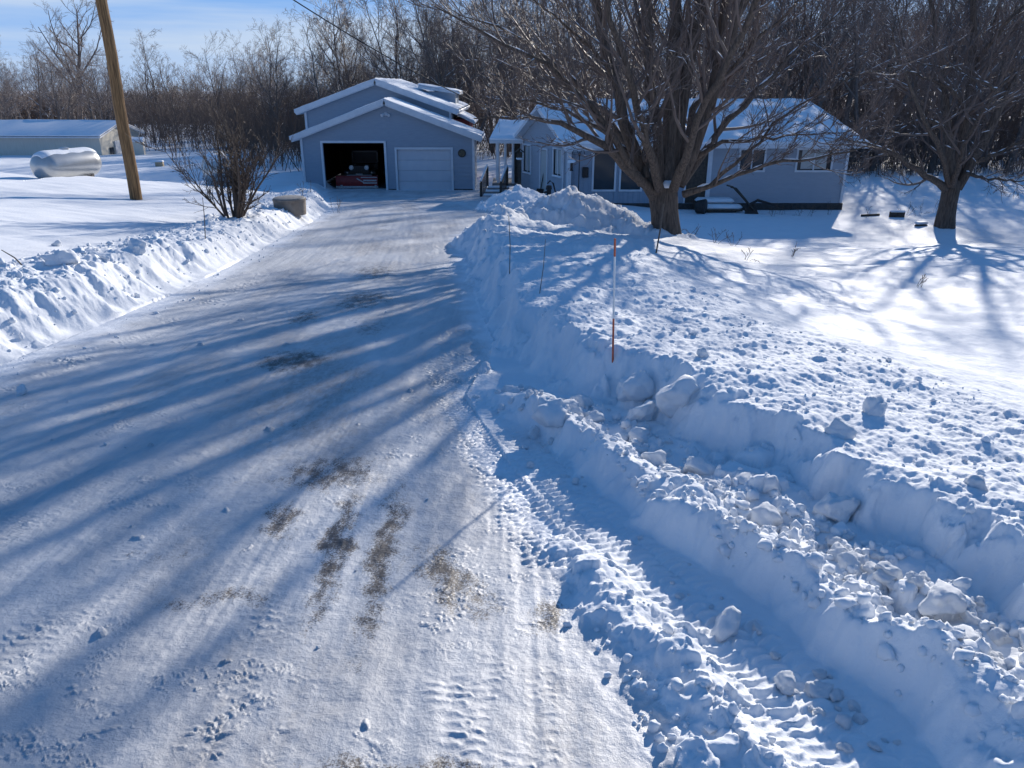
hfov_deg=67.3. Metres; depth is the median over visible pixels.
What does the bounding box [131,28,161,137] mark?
bare tree
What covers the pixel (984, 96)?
bare tree
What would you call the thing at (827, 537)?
snow lump
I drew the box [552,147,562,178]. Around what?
window
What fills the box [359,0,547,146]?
bare tree
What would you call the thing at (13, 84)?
bare tree
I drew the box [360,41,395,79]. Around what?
bare tree
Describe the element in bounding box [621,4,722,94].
bare tree
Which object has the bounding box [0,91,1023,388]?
snowy ground
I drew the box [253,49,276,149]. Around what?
bare tree
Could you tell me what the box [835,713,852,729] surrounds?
snow lump
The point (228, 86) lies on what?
bare tree
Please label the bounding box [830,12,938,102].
bare tree
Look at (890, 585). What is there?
snow lump
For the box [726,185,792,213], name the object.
walking plough
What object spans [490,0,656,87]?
bare tree
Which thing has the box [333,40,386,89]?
bare tree
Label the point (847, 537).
snow lump
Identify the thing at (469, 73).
bare tree
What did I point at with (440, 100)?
workshop
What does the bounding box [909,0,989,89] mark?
bare tree
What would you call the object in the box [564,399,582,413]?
snow lump
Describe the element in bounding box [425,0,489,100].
bare tree
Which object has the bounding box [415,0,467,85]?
bare tree
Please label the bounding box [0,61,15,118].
bare tree
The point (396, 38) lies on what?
bare tree
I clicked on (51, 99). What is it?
bare tree
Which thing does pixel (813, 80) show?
bare tree
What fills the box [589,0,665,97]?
bare tree
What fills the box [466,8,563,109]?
bare tree
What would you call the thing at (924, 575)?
snow lump
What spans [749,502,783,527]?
snow lump
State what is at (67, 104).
bare tree
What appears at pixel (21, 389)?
snow lump
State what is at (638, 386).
snow lump
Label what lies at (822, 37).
bare tree
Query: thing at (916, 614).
snow lump
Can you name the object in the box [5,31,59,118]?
bare tree
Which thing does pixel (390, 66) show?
bare tree
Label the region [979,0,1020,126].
bare tree
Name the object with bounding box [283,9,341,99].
bare tree
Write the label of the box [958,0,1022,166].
bare tree
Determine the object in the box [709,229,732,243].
weed clump
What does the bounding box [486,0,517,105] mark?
bare tree
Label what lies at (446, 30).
bare tree
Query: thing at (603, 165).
window
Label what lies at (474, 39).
bare tree
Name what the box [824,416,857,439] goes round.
snow lump
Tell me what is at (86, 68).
bare tree
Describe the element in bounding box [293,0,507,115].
power cable
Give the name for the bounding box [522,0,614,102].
bare tree
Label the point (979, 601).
snow lump
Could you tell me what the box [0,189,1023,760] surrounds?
snow crumbs
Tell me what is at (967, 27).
bare tree
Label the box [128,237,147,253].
snow lump
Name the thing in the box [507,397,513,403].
snow lump
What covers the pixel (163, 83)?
bare tree
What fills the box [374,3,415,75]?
bare tree
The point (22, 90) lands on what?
bare tree
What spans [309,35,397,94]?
bare tree
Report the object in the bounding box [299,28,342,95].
bare tree
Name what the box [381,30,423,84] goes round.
bare tree
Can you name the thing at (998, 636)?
snow lump
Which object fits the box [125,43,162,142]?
bare tree
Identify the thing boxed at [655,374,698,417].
snow lump
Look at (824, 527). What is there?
snow lump
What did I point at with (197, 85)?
bare tree
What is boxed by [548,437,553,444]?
snow lump
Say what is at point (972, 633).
snow lump
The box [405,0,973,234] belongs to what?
maple tree
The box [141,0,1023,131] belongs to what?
woods
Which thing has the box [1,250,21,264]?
twig
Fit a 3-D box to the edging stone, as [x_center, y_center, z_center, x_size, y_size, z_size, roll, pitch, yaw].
[14.254,-5.544,26.796,0.423,0.225,0.275,-3,21,-8]
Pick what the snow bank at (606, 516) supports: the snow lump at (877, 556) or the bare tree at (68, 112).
the snow lump at (877, 556)
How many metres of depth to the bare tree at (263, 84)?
82.44 m
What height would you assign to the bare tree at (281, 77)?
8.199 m
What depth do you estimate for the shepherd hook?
29.93 m
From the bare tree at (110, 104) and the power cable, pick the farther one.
the bare tree at (110, 104)
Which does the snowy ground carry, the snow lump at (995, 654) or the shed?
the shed
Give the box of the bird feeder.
[567,159,575,170]
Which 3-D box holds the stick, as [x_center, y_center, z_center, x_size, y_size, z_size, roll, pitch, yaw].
[2.484,-2.589,12.957,0.098,0.879,0.024,0,21,0]
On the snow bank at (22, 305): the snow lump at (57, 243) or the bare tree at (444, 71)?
the snow lump at (57, 243)
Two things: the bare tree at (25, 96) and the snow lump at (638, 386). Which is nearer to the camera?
the snow lump at (638, 386)
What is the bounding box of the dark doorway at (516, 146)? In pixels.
[514,144,519,182]
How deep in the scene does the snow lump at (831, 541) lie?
3.30 m
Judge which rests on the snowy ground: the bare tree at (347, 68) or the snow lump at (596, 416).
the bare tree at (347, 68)
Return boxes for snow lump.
[16,384,26,395]
[41,249,79,265]
[51,240,61,245]
[100,255,109,261]
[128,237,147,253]
[478,361,490,373]
[497,404,504,411]
[501,385,519,392]
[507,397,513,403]
[525,389,532,397]
[526,460,534,467]
[527,425,540,439]
[531,394,568,428]
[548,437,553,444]
[561,474,569,477]
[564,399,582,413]
[570,394,593,407]
[572,477,578,483]
[584,410,604,421]
[616,370,654,401]
[621,435,628,441]
[625,401,656,421]
[628,425,649,443]
[636,447,648,453]
[637,421,650,430]
[640,450,665,466]
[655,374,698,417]
[659,463,671,467]
[662,468,680,473]
[665,439,672,443]
[675,593,683,599]
[683,455,716,475]
[696,347,708,357]
[699,478,707,484]
[707,479,721,489]
[711,606,741,642]
[731,470,756,486]
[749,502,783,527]
[752,620,761,634]
[761,475,781,494]
[770,651,780,659]
[774,670,795,695]
[793,689,800,695]
[803,679,833,698]
[808,706,812,712]
[811,668,826,679]
[812,492,860,522]
[813,707,825,715]
[815,520,831,532]
[818,543,824,548]
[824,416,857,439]
[825,534,838,541]
[827,536,842,546]
[827,541,848,561]
[829,689,842,701]
[834,705,841,711]
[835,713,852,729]
[836,742,853,753]
[837,550,864,575]
[841,534,853,540]
[847,700,860,712]
[852,712,867,724]
[862,394,887,416]
[862,561,875,573]
[866,741,882,750]
[869,552,884,559]
[872,568,896,585]
[875,561,902,579]
[886,580,895,591]
[892,739,900,744]
[905,571,924,587]
[909,608,923,620]
[917,578,966,615]
[919,571,930,580]
[953,624,991,655]
[959,609,981,625]
[963,475,987,490]
[967,600,976,609]
[974,596,984,606]
[987,621,995,626]
[987,627,1012,645]
[991,651,999,657]
[993,657,1007,670]
[1018,628,1023,649]
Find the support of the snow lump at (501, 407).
on the snow bank at (606, 516)
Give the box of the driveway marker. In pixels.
[612,238,615,362]
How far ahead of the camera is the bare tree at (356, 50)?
66.56 m
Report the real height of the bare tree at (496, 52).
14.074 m
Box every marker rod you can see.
[202,197,205,238]
[508,216,510,273]
[539,239,545,292]
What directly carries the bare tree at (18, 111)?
on the snowy ground
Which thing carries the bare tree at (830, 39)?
on the snowy ground
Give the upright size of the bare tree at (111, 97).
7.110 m
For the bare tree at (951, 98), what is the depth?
43.80 m
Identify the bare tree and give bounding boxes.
[0,44,20,112]
[0,59,34,118]
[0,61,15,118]
[0,64,23,119]
[0,67,30,118]
[0,71,11,119]
[0,71,17,117]
[0,79,17,119]
[1,57,35,118]
[4,68,34,118]
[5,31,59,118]
[5,73,35,118]
[6,75,26,118]
[16,47,55,108]
[18,48,84,119]
[18,53,52,118]
[22,39,80,119]
[22,44,84,119]
[23,0,122,119]
[27,51,98,119]
[33,71,70,119]
[42,37,102,119]
[47,25,103,119]
[47,43,92,119]
[52,81,81,119]
[54,40,134,119]
[56,89,93,119]
[66,57,98,119]
[79,56,105,119]
[85,67,141,121]
[86,76,112,119]
[86,82,106,119]
[93,44,134,119]
[93,59,124,94]
[95,59,113,119]
[124,66,143,118]
[124,86,150,124]
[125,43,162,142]
[125,73,187,136]
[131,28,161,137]
[135,81,173,129]
[140,54,184,133]
[158,52,182,141]
[172,57,211,129]
[175,57,206,129]
[179,75,203,141]
[180,29,263,128]
[202,64,230,100]
[206,58,233,133]
[213,66,242,110]
[221,50,269,108]
[228,17,307,147]
[231,38,327,111]
[233,60,263,126]
[234,66,290,125]
[243,22,296,154]
[244,44,293,126]
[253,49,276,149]
[256,52,339,118]
[266,45,307,144]
[266,51,324,146]
[280,76,319,124]
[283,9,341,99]
[291,46,337,99]
[292,0,381,93]
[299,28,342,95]
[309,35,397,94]
[315,17,354,93]
[326,0,495,101]
[330,19,373,87]
[332,49,361,83]
[332,51,352,91]
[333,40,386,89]
[342,18,373,81]
[343,0,429,82]
[353,41,379,81]
[357,51,423,81]
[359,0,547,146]
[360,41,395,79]
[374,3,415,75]
[374,18,495,120]
[377,0,465,86]
[378,4,427,81]
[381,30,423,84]
[384,0,481,99]
[405,0,456,83]
[405,3,493,110]
[411,18,507,111]
[414,56,475,97]
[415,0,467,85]
[415,12,468,88]
[416,0,462,77]
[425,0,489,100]
[432,0,539,151]
[437,15,535,152]
[440,0,554,144]
[441,0,503,111]
[461,0,546,116]
[463,0,497,130]
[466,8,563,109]
[471,0,553,114]
[476,0,565,154]
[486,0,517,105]
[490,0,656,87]
[509,0,598,72]
[513,0,555,101]
[516,43,567,106]
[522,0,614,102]
[528,1,577,102]
[540,0,614,101]
[543,2,609,103]
[543,3,574,102]
[552,17,638,98]
[562,1,615,86]
[564,1,668,98]
[579,0,643,86]
[579,19,660,102]
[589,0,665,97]
[591,0,774,98]
[613,0,659,90]
[614,1,657,90]
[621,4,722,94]
[631,0,684,88]
[632,0,746,70]
[638,1,694,98]
[663,0,786,98]
[665,1,710,98]
[694,0,797,98]
[695,0,776,82]
[700,0,918,109]
[720,37,782,98]
[729,36,776,96]
[730,0,846,98]
[736,0,913,107]
[744,0,852,98]
[745,0,822,94]
[745,0,840,97]
[756,0,853,93]
[778,0,862,97]
[781,0,1022,171]
[783,0,865,111]
[791,0,869,99]
[794,0,882,106]
[811,0,870,103]
[813,0,916,123]
[816,0,893,102]
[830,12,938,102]
[839,0,967,99]
[841,0,967,116]
[849,2,907,113]
[853,0,929,155]
[858,3,908,113]
[859,0,1022,163]
[865,1,966,150]
[884,0,1023,172]
[902,3,960,128]
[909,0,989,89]
[924,0,1022,79]
[928,0,1018,142]
[933,0,1013,126]
[951,0,1023,163]
[956,0,1013,119]
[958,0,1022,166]
[978,0,1023,159]
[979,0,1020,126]
[983,1,1022,120]
[993,0,1023,173]
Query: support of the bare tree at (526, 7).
on the snowy ground
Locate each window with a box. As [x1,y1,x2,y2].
[522,143,531,174]
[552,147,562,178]
[591,148,616,191]
[618,148,642,191]
[737,148,766,171]
[794,148,834,171]
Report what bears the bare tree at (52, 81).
on the snowy ground
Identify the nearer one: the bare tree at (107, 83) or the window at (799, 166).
the window at (799, 166)
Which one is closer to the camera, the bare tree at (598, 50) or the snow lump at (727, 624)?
the snow lump at (727, 624)
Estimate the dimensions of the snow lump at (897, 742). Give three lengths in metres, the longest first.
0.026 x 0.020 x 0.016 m
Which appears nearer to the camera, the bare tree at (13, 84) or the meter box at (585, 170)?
the meter box at (585, 170)
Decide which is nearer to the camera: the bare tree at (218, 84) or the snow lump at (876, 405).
the snow lump at (876, 405)
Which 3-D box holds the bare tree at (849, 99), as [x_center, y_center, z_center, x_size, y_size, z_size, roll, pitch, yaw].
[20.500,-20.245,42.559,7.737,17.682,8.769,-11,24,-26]
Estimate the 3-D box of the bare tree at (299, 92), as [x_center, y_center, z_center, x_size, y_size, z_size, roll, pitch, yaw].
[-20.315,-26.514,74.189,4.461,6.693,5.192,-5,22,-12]
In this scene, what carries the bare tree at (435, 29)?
on the snowy ground
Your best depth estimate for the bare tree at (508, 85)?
64.65 m
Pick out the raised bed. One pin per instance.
(896, 213)
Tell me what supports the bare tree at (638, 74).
on the snowy ground
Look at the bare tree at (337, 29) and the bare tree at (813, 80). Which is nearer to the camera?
the bare tree at (813, 80)
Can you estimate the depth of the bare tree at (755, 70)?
65.25 m
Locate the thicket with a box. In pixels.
[94,52,1023,176]
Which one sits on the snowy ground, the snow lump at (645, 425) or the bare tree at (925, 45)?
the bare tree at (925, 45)
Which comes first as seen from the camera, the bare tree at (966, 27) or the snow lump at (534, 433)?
the snow lump at (534, 433)
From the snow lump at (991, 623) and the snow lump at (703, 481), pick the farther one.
the snow lump at (703, 481)
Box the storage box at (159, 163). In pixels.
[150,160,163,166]
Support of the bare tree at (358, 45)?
on the snowy ground
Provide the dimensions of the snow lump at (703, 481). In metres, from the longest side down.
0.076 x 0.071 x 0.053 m
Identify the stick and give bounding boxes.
[655,204,663,252]
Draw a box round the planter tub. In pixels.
[695,199,707,213]
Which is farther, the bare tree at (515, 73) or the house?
the bare tree at (515, 73)
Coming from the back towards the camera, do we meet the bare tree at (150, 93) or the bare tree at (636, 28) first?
the bare tree at (150, 93)
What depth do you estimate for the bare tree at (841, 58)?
55.43 m
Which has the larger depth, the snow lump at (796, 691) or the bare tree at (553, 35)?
the bare tree at (553, 35)
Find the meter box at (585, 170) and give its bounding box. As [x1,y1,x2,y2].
[582,167,588,177]
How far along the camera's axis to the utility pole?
19.62 m
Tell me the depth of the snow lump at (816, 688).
2.52 m
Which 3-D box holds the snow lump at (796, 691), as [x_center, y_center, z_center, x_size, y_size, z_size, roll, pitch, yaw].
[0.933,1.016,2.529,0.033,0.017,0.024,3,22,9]
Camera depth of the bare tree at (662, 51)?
61.26 m
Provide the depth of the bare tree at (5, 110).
74.61 m
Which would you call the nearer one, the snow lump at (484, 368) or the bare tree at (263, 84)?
the snow lump at (484, 368)
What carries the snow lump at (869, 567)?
on the snow bank at (606, 516)
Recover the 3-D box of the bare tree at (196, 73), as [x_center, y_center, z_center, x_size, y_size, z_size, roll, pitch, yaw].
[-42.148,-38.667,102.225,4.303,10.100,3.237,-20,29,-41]
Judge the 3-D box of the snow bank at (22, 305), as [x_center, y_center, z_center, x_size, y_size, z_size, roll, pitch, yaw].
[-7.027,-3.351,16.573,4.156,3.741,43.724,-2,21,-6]
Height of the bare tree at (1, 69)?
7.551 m
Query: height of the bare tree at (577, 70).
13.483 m
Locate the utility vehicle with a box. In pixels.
[336,148,384,188]
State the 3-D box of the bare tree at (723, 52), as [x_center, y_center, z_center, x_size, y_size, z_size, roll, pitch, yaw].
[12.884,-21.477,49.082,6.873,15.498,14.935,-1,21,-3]
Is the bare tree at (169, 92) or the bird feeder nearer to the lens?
the bird feeder
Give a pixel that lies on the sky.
(186, 23)
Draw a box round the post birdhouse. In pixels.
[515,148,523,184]
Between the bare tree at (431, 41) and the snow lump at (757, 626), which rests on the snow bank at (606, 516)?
the snow lump at (757, 626)
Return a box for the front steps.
[693,197,742,211]
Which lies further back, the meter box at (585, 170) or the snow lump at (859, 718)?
the meter box at (585, 170)
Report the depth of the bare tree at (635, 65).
58.63 m
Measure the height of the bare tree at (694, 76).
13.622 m
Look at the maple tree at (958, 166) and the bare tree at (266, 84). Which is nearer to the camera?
the maple tree at (958, 166)
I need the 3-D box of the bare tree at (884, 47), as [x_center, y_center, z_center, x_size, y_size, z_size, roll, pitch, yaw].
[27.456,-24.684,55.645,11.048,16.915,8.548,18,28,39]
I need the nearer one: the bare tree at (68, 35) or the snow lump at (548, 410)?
the snow lump at (548, 410)
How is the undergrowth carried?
on the snowy ground
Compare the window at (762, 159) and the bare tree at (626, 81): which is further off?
the bare tree at (626, 81)
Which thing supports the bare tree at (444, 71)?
on the snowy ground
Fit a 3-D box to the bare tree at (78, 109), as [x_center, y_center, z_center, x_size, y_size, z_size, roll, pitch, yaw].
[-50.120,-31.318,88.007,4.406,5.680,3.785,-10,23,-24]
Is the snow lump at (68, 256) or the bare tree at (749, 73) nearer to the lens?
the snow lump at (68, 256)
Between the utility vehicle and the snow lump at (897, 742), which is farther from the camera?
the utility vehicle
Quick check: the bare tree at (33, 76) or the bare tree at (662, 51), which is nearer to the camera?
the bare tree at (662, 51)
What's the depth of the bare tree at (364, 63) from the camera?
69.52 m
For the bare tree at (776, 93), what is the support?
on the snowy ground
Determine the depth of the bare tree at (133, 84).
100.79 m
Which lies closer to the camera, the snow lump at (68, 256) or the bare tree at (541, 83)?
the snow lump at (68, 256)
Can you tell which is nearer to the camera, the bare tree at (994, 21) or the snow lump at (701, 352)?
the snow lump at (701, 352)
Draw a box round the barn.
[0,119,144,154]
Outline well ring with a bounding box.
[272,195,305,215]
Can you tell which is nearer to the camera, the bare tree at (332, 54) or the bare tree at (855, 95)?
the bare tree at (855, 95)
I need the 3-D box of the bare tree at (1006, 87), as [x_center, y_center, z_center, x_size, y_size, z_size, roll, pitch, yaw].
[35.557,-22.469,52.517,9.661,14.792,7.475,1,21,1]
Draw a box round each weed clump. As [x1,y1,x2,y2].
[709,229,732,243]
[723,230,741,245]
[917,274,926,286]
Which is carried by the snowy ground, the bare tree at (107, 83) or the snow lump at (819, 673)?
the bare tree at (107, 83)
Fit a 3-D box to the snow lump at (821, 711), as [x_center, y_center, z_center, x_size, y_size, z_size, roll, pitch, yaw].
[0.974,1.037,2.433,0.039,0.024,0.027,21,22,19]
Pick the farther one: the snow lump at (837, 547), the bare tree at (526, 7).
the bare tree at (526, 7)
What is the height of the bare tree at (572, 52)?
12.715 m
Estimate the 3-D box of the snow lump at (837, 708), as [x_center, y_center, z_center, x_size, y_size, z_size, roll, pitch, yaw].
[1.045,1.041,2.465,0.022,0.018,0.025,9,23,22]
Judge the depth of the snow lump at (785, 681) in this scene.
2.52 m
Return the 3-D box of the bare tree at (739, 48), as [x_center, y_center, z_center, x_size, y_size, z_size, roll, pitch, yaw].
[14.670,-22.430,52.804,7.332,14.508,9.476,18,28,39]
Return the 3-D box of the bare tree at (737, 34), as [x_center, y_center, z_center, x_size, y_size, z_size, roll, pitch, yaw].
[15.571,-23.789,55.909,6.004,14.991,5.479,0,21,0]
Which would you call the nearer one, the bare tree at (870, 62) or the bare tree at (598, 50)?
the bare tree at (598, 50)
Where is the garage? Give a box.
[289,97,484,189]
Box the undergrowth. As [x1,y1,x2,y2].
[197,69,1023,173]
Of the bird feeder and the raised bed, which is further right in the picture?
the raised bed
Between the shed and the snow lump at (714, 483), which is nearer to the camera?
the snow lump at (714, 483)
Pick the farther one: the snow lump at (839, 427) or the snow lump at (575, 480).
the snow lump at (575, 480)
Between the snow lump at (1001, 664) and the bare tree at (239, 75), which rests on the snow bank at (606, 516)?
the snow lump at (1001, 664)
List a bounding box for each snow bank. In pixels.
[0,182,331,364]
[448,184,1023,767]
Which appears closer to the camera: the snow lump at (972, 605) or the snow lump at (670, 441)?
the snow lump at (972, 605)
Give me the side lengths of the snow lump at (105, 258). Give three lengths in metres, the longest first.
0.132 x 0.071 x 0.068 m
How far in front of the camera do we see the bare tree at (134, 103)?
103.36 m
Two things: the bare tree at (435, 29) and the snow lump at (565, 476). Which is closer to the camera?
the snow lump at (565, 476)
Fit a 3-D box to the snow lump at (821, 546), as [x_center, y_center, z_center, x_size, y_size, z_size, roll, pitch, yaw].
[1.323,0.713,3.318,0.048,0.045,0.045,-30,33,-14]
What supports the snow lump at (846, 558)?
on the snow bank at (606, 516)
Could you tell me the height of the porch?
3.486 m
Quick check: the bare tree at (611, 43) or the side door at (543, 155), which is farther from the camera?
the bare tree at (611, 43)
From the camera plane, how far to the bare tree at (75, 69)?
90.85 m
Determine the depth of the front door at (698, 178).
31.12 m
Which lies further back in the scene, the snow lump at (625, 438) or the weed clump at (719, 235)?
the weed clump at (719, 235)
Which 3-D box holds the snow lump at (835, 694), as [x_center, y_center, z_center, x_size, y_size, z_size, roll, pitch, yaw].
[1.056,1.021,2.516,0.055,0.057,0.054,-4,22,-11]
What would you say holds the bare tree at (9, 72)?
on the snowy ground
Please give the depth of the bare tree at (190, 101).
72.56 m
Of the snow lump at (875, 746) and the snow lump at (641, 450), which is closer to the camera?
the snow lump at (875, 746)
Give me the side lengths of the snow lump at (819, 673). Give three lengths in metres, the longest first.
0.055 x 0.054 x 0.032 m
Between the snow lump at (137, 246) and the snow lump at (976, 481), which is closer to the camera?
the snow lump at (976, 481)
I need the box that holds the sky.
[0,0,1019,90]
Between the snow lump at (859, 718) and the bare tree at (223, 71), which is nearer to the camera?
the snow lump at (859, 718)
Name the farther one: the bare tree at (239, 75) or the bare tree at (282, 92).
the bare tree at (239, 75)
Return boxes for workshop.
[294,78,477,128]
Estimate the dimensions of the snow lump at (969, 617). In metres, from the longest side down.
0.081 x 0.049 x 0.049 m
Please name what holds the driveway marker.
on the snow bank at (606, 516)
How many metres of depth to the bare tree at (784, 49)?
47.72 m
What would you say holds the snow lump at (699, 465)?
on the snow bank at (606, 516)
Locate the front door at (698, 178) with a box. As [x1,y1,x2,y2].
[683,148,710,202]
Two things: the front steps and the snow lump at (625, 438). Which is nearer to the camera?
the snow lump at (625, 438)
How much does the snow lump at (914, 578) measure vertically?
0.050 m
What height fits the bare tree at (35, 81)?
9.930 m
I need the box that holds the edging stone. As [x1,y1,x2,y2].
[914,221,927,226]
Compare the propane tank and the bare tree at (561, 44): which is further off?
the bare tree at (561, 44)
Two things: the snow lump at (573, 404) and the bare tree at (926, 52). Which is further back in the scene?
the bare tree at (926, 52)
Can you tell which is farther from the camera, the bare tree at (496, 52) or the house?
the bare tree at (496, 52)
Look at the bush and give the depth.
16.86 m
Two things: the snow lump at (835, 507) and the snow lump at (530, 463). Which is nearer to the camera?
the snow lump at (835, 507)
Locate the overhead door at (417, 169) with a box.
[397,150,451,189]
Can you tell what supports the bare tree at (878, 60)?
on the snowy ground
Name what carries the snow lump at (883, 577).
on the snow bank at (606, 516)
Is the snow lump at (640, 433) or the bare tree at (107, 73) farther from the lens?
the bare tree at (107, 73)
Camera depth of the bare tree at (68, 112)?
71.30 m
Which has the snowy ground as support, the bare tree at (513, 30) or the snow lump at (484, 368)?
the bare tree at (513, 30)
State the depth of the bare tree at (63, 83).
72.16 m
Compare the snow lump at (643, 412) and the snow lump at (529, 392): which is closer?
the snow lump at (643, 412)
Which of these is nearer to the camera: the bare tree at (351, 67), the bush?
the bush
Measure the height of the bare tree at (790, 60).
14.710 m
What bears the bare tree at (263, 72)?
on the snowy ground
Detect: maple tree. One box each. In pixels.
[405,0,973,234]
[809,0,1023,228]
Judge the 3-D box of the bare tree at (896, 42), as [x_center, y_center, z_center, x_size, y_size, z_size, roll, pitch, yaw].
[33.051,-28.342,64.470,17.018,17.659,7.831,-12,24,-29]
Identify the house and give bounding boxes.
[513,98,869,209]
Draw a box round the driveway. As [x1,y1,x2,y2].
[0,190,694,767]
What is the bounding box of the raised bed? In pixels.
[861,210,905,216]
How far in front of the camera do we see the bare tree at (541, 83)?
88.90 m
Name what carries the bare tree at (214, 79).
on the snowy ground
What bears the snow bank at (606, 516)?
on the snowy ground
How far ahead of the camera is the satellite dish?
33.47 m
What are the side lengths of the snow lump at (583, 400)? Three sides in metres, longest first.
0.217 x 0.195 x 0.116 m
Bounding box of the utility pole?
[95,0,142,199]
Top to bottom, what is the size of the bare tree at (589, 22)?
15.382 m
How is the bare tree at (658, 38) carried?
on the snowy ground
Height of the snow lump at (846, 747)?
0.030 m
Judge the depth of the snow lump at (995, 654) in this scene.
2.52 m
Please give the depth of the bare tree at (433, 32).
63.49 m
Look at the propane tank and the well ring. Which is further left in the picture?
the propane tank
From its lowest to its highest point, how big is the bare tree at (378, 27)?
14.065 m
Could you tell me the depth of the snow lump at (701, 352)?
5.21 m
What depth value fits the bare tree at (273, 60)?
62.98 m
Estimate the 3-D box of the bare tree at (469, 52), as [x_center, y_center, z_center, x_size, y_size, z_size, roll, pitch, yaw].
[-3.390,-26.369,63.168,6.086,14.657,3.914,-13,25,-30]
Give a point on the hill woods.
(33, 114)
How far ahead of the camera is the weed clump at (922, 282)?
12.26 m
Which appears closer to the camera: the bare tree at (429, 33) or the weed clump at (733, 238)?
the weed clump at (733, 238)
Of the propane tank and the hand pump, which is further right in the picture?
the hand pump
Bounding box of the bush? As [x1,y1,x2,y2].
[126,88,294,218]
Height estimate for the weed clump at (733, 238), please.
0.361 m
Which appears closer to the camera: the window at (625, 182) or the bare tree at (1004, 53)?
the window at (625, 182)
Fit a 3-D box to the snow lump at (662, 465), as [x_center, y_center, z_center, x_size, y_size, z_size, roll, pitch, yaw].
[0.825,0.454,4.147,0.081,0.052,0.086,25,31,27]
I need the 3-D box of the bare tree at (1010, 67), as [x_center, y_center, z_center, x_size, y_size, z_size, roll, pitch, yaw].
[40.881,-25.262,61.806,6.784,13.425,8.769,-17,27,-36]
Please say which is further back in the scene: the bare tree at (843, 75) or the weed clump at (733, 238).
the bare tree at (843, 75)
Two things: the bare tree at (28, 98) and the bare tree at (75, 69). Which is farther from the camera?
the bare tree at (28, 98)
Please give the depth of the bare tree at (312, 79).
65.52 m
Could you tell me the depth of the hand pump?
29.15 m
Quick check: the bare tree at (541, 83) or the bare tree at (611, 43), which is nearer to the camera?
the bare tree at (611, 43)
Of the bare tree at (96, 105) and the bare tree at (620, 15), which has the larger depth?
the bare tree at (96, 105)
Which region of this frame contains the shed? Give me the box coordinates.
[131,137,145,154]
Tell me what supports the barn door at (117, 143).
in the barn
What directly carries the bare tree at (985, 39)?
on the snowy ground
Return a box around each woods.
[0,87,494,123]
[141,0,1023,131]
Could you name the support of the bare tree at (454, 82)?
on the snowy ground
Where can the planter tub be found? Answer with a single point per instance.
(701, 206)
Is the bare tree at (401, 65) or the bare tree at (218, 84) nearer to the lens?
the bare tree at (401, 65)
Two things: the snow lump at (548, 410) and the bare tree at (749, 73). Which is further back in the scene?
the bare tree at (749, 73)
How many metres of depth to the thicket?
60.83 m
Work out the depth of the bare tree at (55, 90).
80.95 m
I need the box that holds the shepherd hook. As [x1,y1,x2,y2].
[572,150,584,191]
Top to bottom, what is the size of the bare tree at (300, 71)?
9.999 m
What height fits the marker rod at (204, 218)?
0.703 m
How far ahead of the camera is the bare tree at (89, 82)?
69.42 m
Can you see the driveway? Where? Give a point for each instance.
(206, 602)
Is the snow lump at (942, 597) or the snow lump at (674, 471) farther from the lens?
the snow lump at (674, 471)
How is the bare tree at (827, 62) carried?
on the snowy ground
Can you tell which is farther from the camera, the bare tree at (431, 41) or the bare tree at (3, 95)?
the bare tree at (3, 95)
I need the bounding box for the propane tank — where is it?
[30,147,101,178]
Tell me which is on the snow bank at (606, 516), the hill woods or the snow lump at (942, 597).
the snow lump at (942, 597)
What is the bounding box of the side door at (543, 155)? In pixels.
[539,148,547,194]
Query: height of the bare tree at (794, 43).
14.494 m
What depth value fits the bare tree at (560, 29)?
67.78 m
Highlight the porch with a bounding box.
[480,119,523,196]
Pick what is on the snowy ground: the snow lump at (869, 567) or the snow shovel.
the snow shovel
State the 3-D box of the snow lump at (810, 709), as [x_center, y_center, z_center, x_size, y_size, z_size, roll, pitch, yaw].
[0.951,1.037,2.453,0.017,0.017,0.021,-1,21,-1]
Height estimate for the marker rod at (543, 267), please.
0.579 m
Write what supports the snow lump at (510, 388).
on the snow bank at (606, 516)
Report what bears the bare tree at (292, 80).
on the snowy ground
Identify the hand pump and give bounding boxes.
[544,180,555,194]
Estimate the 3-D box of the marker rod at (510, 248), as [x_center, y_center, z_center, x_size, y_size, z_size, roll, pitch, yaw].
[-0.028,-1.582,8.908,0.024,0.719,0.010,0,21,0]
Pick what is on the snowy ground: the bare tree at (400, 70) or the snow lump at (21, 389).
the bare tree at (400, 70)
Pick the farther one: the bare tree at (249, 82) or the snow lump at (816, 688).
the bare tree at (249, 82)
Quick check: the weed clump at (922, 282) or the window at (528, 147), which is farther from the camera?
the window at (528, 147)
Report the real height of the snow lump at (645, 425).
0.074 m
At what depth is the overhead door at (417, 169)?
37.20 m
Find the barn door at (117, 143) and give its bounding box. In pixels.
[114,140,121,153]
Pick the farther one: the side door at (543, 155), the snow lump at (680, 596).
the side door at (543, 155)
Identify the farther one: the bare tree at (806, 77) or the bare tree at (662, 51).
the bare tree at (662, 51)
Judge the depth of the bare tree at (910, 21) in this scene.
45.31 m
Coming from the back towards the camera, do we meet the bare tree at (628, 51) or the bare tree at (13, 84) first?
the bare tree at (13, 84)
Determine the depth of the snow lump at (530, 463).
4.34 m
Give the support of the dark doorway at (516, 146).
in the porch
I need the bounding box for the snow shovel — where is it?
[536,177,543,193]
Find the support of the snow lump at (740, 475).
on the snow bank at (606, 516)
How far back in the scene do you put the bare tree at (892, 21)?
48.59 m
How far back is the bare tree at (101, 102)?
100.74 m
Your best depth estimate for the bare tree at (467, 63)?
71.25 m

